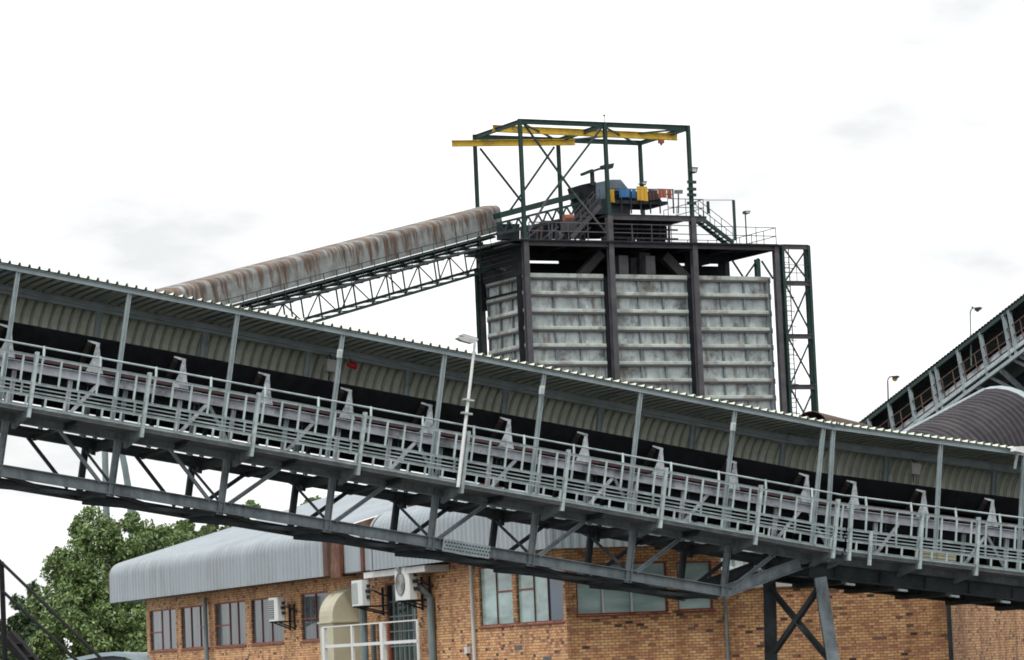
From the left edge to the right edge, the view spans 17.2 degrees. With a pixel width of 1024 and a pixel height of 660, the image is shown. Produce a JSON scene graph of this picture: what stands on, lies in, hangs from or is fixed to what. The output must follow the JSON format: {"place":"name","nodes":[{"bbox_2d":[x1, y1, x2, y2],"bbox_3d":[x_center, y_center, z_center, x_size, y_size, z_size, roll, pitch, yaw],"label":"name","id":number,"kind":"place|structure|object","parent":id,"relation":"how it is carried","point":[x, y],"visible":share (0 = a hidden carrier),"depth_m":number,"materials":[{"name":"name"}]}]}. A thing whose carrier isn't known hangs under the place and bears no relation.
{"place":"outdoors","nodes":[
{"label":"outdoors","id":0,"kind":"place"},
{"bbox_2d":[102,451,109,564],"bbox_3d":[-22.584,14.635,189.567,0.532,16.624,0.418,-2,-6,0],"label":"utility pole","id":1,"kind":"object","parent":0,"point":[105,470],"depth_m":190.09,"materials":[{"name":"grey metal"}]},
{"bbox_2d":[300,495,410,505],"bbox_3d":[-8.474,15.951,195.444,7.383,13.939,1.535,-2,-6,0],"label":"broadleaf tree","id":2,"kind":"object","parent":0,"point":[312,499],"visible":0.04,"depth_m":195.92,"materials":[{"name":"green plant"}]},
{"bbox_2d":[0,0,1023,656],"label":"sky","id":3,"kind":"structure","parent":0,"point":[151,144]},
{"bbox_2d":[779,244,818,414],"bbox_3d":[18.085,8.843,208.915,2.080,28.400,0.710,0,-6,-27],"label":"ladder tower","id":4,"kind":"structure","parent":0,"point":[812,386],"depth_m":209.70,"materials":[{"name":"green metal"}]},
{"label":"ground","id":5,"kind":"structure","parent":0,"visible":0},
{"bbox_2d":[0,578,64,659],"bbox_3d":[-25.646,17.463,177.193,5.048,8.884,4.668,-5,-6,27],"label":"broadleaf tree","id":6,"kind":"object","parent":5,"relation":"on","point":[22,625],"visible":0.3,"depth_m":177.10,"materials":[{"name":"green plant"}]},
{"bbox_2d":[0,559,104,659],"bbox_3d":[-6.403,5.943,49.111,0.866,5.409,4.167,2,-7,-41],"label":"stair handrail","id":7,"kind":"object","parent":5,"relation":"on","point":[15,644],"visible":1,"depth_m":49.79,"materials":[{"name":"grey metal"}]},
{"bbox_2d":[66,652,152,659],"bbox_3d":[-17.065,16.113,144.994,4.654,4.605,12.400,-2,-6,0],"label":"shed","id":8,"kind":"structure","parent":5,"relation":"on","point":[124,655],"depth_m":139.36,"materials":[{"name":"metal"}]},
{"bbox_2d":[24,506,197,659],"bbox_3d":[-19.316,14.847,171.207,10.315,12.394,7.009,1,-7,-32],"label":"broadleaf tree","id":9,"kind":"object","parent":5,"relation":"on","point":[87,611],"visible":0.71,"depth_m":170.09,"materials":[{"name":"green plant"}]},
{"bbox_2d":[120,454,135,536],"bbox_3d":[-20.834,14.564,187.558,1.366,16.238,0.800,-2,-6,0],"label":"leaning mast","id":10,"kind":"object","parent":5,"relation":"on","point":[125,469],"visible":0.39,"depth_m":188.07,"materials":[{"name":"grey metal"}]},
{"bbox_2d":[174,500,260,537],"bbox_3d":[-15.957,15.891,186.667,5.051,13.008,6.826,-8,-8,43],"label":"broadleaf tree","id":11,"kind":"object","parent":5,"relation":"on","point":[207,529],"visible":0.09,"depth_m":186.46,"materials":[{"name":"green plant"}]},
{"bbox_2d":[157,205,512,353],"bbox_3d":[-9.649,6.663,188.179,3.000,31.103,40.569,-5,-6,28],"label":"hooded conveyor","id":12,"kind":"object","parent":5,"relation":"on","point":[243,284],"visible":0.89,"depth_m":190.84,"materials":[{"name":"grey metal"}]},
{"bbox_2d":[108,476,1023,659],"bbox_3d":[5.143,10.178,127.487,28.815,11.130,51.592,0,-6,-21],"label":"brick building","id":13,"kind":"structure","parent":5,"relation":"on","point":[205,597],"depth_m":107.52,"materials":[{"name":"brown brick"}]},
{"bbox_2d":[150,608,176,650],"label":"window","id":14,"kind":"structure","parent":13,"relation":"in","point":[163,624],"depth_m":142.44,"materials":[{"name":"grey glass"}]},
{"bbox_2d":[182,605,208,648],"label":"window","id":15,"kind":"structure","parent":13,"relation":"in","point":[193,634],"depth_m":138.06,"materials":[{"name":"grey glass"}]},
{"bbox_2d":[215,600,245,646],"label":"window","id":16,"kind":"structure","parent":13,"relation":"in","point":[230,620],"depth_m":132.90,"materials":[{"name":"grey glass"}]},
{"bbox_2d":[252,596,283,643],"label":"window","id":17,"kind":"structure","parent":13,"relation":"in","point":[265,631],"depth_m":128.72,"materials":[{"name":"grey glass"}]},
{"bbox_2d":[268,597,297,629],"bbox_3d":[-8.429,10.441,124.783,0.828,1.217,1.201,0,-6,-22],"label":"air conditioner","id":18,"kind":"object","parent":13,"relation":"attached to","point":[277,607],"visible":1,"depth_m":124.46,"materials":[{"name":"white metal"}]},
{"bbox_2d":[301,591,327,640],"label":"window","id":19,"kind":"structure","parent":13,"relation":"in","point":[312,602],"depth_m":123.06,"materials":[{"name":"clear glass"}]},
{"bbox_2d":[317,587,360,659],"bbox_3d":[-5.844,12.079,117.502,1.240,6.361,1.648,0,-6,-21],"label":"ventilation cowl","id":20,"kind":"object","parent":13,"relation":"attached to","point":[337,609],"visible":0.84,"depth_m":117.00,"materials":[{"name":"beige metal"}]},
{"bbox_2d":[321,619,419,659],"bbox_3d":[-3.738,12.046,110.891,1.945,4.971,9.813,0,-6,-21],"label":"balcony","id":21,"kind":"structure","parent":13,"relation":"attached to","point":[383,643],"depth_m":109.76,"materials":[{"name":"white metal"}]},
{"bbox_2d":[351,580,390,614],"bbox_3d":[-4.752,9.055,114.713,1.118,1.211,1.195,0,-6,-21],"label":"air conditioner","id":22,"kind":"object","parent":13,"relation":"attached to","point":[360,593],"visible":1,"depth_m":114.41,"materials":[{"name":"white metal"}]},
{"bbox_2d":[386,582,416,659],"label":"door","id":23,"kind":"structure","parent":13,"relation":"in","point":[399,611],"depth_m":113.87,"materials":[{"name":"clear glass"}]},
{"bbox_2d":[394,567,432,609],"bbox_3d":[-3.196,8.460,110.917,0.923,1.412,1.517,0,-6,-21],"label":"air conditioner","id":24,"kind":"object","parent":13,"relation":"attached to","point":[406,586],"visible":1,"depth_m":110.54,"materials":[{"name":"white metal"}]},
{"bbox_2d":[464,647,470,655],"bbox_3d":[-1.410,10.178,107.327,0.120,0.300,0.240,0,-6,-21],"label":"wall box","id":25,"kind":"object","parent":13,"relation":"attached to","point":[467,651],"visible":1,"depth_m":107.24,"materials":[{"name":"white plastic"}]},
{"bbox_2d":[480,568,513,626],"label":"window","id":26,"kind":"structure","parent":13,"relation":"in","point":[497,600],"depth_m":105.34,"materials":[{"name":"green glass"}]},
{"bbox_2d":[517,566,563,623],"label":"window","id":27,"kind":"structure","parent":13,"relation":"in","point":[540,599],"depth_m":101.92,"materials":[{"name":"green glass"}]},
{"bbox_2d":[575,561,667,614],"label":"window","id":28,"kind":"structure","parent":13,"relation":"in","point":[589,601],"depth_m":100.42,"materials":[{"name":"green glass"}]},
{"bbox_2d":[676,561,712,610],"bbox_3d":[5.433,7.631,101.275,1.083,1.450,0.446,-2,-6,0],"label":"window","id":29,"kind":"structure","parent":13,"relation":"in","point":[695,570],"depth_m":101.33,"materials":[{"name":"grey glass"}]},
{"bbox_2d":[451,114,786,572],"bbox_3d":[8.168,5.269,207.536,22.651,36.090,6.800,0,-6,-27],"label":"storage silo","id":30,"kind":"object","parent":5,"relation":"on","point":[656,314],"visible":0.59,"depth_m":205.94,"materials":[{"name":"metal"}]},
{"bbox_2d":[493,192,601,239],"bbox_3d":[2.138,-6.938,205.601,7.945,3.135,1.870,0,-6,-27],"label":"head conveyor","id":31,"kind":"object","parent":30,"relation":"on","point":[509,230],"visible":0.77,"depth_m":204.44,"materials":[{"name":"grey metal"}]},
{"bbox_2d":[521,213,590,239],"bbox_3d":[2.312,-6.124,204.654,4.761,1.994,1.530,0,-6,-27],"label":"tail frame","id":32,"kind":"object","parent":30,"relation":"on","point":[541,235],"visible":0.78,"depth_m":204.28,"materials":[{"name":"brown metal"}]},
{"bbox_2d":[560,214,576,233],"bbox_3d":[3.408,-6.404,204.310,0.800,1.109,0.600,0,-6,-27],"label":"drive unit","id":33,"kind":"object","parent":30,"relation":"on","point":[566,218],"visible":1,"depth_m":204.12,"materials":[{"name":"metal"}]},
{"bbox_2d":[567,180,629,217],"bbox_3d":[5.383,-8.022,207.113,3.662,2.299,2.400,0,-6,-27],"label":"conveyor head chute","id":34,"kind":"object","parent":30,"relation":"attached to","point":[585,191],"visible":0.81,"depth_m":206.12,"materials":[{"name":"grey metal"}]},
{"bbox_2d":[580,163,613,185],"bbox_3d":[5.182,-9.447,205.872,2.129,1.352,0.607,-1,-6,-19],"label":"light bracket","id":35,"kind":"object","parent":34,"relation":"attached to","point":[592,177],"visible":1,"depth_m":205.69,"materials":[{"name":"metal"}]},
{"bbox_2d":[603,220,677,241],"bbox_3d":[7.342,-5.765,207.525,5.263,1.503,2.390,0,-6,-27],"label":"take up frame","id":36,"kind":"object","parent":30,"relation":"on","point":[624,237],"visible":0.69,"depth_m":206.94,"materials":[{"name":"metal"}]},
{"bbox_2d":[610,188,674,213],"bbox_3d":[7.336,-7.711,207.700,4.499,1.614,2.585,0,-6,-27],"label":"railing platform","id":37,"kind":"structure","parent":30,"relation":"on","point":[636,204],"depth_m":206.74,"materials":[{"name":"metal"}]},
{"bbox_2d":[610,189,614,202],"bbox_3d":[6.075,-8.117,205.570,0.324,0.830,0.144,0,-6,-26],"label":"tarpaulin","id":38,"kind":"object","parent":37,"relation":"attached to","point":[612,199],"visible":1,"depth_m":205.55,"materials":[{"name":"yellow fabric"}]},
{"bbox_2d":[619,189,629,197],"bbox_3d":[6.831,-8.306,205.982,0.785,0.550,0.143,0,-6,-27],"label":"tarpaulin","id":39,"kind":"object","parent":37,"relation":"attached to","point":[624,192],"visible":1,"depth_m":206.00,"materials":[{"name":"blue fabric"}]},
{"bbox_2d":[632,189,635,197],"bbox_3d":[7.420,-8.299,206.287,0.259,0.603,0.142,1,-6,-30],"label":"tarpaulin","id":40,"kind":"object","parent":37,"relation":"attached to","point":[633,193],"visible":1,"depth_m":206.28,"materials":[{"name":"blue fabric"}]},
{"bbox_2d":[637,186,647,200],"bbox_3d":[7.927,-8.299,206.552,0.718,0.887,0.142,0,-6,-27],"label":"tarpaulin","id":41,"kind":"object","parent":37,"relation":"attached to","point":[642,192],"visible":1,"depth_m":206.54,"materials":[{"name":"yellow fabric"}]},
{"bbox_2d":[648,190,657,199],"bbox_3d":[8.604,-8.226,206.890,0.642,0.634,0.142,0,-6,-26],"label":"tarpaulin","id":42,"kind":"object","parent":37,"relation":"attached to","point":[652,194],"visible":1,"depth_m":206.88,"materials":[{"name":"brown fabric"}]},
{"bbox_2d":[658,189,666,197],"bbox_3d":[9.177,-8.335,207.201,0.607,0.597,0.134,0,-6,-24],"label":"tarpaulin","id":43,"kind":"object","parent":37,"relation":"attached to","point":[661,193],"visible":1,"depth_m":207.17,"materials":[{"name":"red fabric"}]},
{"bbox_2d":[667,189,671,197],"bbox_3d":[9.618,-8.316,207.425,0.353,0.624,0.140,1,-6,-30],"label":"tarpaulin","id":44,"kind":"object","parent":37,"relation":"attached to","point":[669,195],"visible":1,"depth_m":207.43,"materials":[{"name":"red fabric"}]},
{"bbox_2d":[674,190,682,213],"bbox_3d":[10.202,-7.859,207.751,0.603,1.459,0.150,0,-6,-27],"label":"notice board","id":45,"kind":"object","parent":37,"relation":"attached to","point":[678,192],"visible":1,"depth_m":207.75,"materials":[{"name":"grey metal"}]},
{"bbox_2d":[638,181,646,185],"bbox_3d":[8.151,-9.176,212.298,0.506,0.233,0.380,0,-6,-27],"label":"floodlight","id":46,"kind":"object","parent":30,"relation":"attached to","point":[643,183],"visible":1,"depth_m":212.19,"materials":[{"name":"white metal"}]},
{"bbox_2d":[688,167,697,173],"bbox_3d":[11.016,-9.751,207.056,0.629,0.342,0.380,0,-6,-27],"label":"floodlight","id":47,"kind":"object","parent":30,"relation":"attached to","point":[693,170],"visible":1,"depth_m":206.94,"materials":[{"name":"white metal"}]},
{"bbox_2d":[742,211,749,242],"bbox_3d":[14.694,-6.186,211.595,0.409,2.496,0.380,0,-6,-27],"label":"floodlight","id":48,"kind":"object","parent":30,"relation":"on","point":[745,212],"visible":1,"depth_m":211.55,"materials":[{"name":"grey metal"}]},
{"bbox_2d":[762,565,838,659],"bbox_3d":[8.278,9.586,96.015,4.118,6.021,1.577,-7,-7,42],"label":"support trestle","id":49,"kind":"object","parent":5,"relation":"on","point":[773,645],"visible":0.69,"depth_m":95.83,"materials":[{"name":"grey metal"}]},
{"bbox_2d":[0,259,847,600],"bbox_3d":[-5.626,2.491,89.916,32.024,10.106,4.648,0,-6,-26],"label":"conveyor gallery","id":50,"kind":"object","parent":49,"relation":"on","point":[154,359],"visible":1,"depth_m":90.90,"materials":[{"name":"grey metal"}]},
{"bbox_2d":[324,354,336,379],"bbox_3d":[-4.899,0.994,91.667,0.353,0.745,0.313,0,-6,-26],"label":"floodlight","id":51,"kind":"object","parent":50,"relation":"hanging from","point":[329,365],"visible":0.96,"depth_m":91.53,"materials":[{"name":"metal"}]},
{"bbox_2d":[336,349,342,357],"bbox_3d":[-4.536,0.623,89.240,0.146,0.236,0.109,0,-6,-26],"label":"junction box","id":52,"kind":"object","parent":50,"relation":"attached to","point":[339,353],"visible":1,"depth_m":89.20,"materials":[{"name":"white plastic"}]},
{"bbox_2d":[347,358,357,369],"bbox_3d":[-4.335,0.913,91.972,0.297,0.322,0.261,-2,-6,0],"label":"alarm sounder","id":53,"kind":"object","parent":50,"relation":"hanging from","point":[352,365],"visible":1,"depth_m":91.89,"materials":[{"name":"red plastic"}]},
{"bbox_2d":[454,333,477,486],"bbox_3d":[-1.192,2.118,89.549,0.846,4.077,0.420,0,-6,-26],"label":"lamp post","id":54,"kind":"object","parent":50,"relation":"attached to","point":[466,338],"visible":1,"depth_m":89.48,"materials":[{"name":"white metal"}]},
{"bbox_2d":[539,386,544,394],"bbox_3d":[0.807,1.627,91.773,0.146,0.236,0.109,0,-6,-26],"label":"junction box","id":55,"kind":"object","parent":50,"relation":"attached to","point":[541,390],"visible":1,"depth_m":91.73,"materials":[{"name":"white plastic"}]},
{"bbox_2d":[730,422,735,430],"bbox_3d":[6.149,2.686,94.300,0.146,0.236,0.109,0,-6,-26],"label":"junction box","id":56,"kind":"object","parent":50,"relation":"attached to","point":[733,426],"visible":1,"depth_m":94.26,"materials":[{"name":"white plastic"}]},
{"bbox_2d":[763,422,1023,610],"bbox_3d":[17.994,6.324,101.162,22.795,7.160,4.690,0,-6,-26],"label":"conveyor gallery","id":57,"kind":"object","parent":49,"relation":"on","point":[962,500],"visible":0.93,"depth_m":97.91,"materials":[{"name":"grey metal"}]},
{"bbox_2d":[908,459,920,481],"bbox_3d":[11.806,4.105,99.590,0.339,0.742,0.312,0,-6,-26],"label":"floodlight","id":58,"kind":"object","parent":57,"relation":"hanging from","point":[914,468],"visible":0.93,"depth_m":99.46,"materials":[{"name":"metal"}]},
{"bbox_2d":[914,550,936,558],"bbox_3d":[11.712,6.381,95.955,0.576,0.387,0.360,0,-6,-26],"label":"crate","id":59,"kind":"object","parent":57,"relation":"on","point":[926,554],"visible":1,"depth_m":95.81,"materials":[{"name":"beige wood"}]},
{"bbox_2d":[936,553,955,561],"bbox_3d":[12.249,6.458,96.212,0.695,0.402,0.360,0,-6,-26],"label":"crate","id":60,"kind":"object","parent":57,"relation":"on","point":[941,556],"visible":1,"depth_m":96.08,"materials":[{"name":"beige wood"}]},
{"bbox_2d":[1010,446,1023,468],"bbox_3d":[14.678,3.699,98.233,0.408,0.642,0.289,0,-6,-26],"label":"floodlight","id":61,"kind":"object","parent":57,"relation":"attached to","point":[1018,450],"visible":1,"depth_m":98.19,"materials":[{"name":"white metal"}]},
{"bbox_2d":[801,411,872,427],"bbox_3d":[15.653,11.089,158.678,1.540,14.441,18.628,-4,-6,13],"label":"hooded conveyor","id":62,"kind":"object","parent":5,"relation":"on","point":[817,415],"visible":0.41,"depth_m":154.15,"materials":[{"name":"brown metal"}]},
{"bbox_2d":[859,294,1023,431],"bbox_3d":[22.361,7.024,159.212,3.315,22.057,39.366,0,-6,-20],"label":"inclined conveyor","id":63,"kind":"object","parent":5,"relation":"on","point":[952,376],"visible":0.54,"depth_m":159.05,"materials":[{"name":"metal"}]},
{"bbox_2d":[887,375,899,426],"bbox_3d":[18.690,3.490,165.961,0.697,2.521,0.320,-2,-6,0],"label":"swan neck lamp","id":64,"kind":"object","parent":63,"relation":"attached to","point":[894,378],"visible":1,"depth_m":165.97,"materials":[{"name":"grey metal"}]},
{"bbox_2d":[970,307,981,365],"bbox_3d":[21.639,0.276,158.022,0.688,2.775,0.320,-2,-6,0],"label":"swan neck lamp","id":65,"kind":"object","parent":63,"relation":"attached to","point":[977,309],"visible":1,"depth_m":157.99,"materials":[{"name":"metal"}]},
{"bbox_2d":[902,386,1023,446],"bbox_3d":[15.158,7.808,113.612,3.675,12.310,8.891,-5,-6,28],"label":"hooded conveyor","id":66,"kind":"object","parent":5,"relation":"on","point":[993,415],"visible":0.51,"depth_m":113.64,"materials":[{"name":"grey metal"}]}
]}

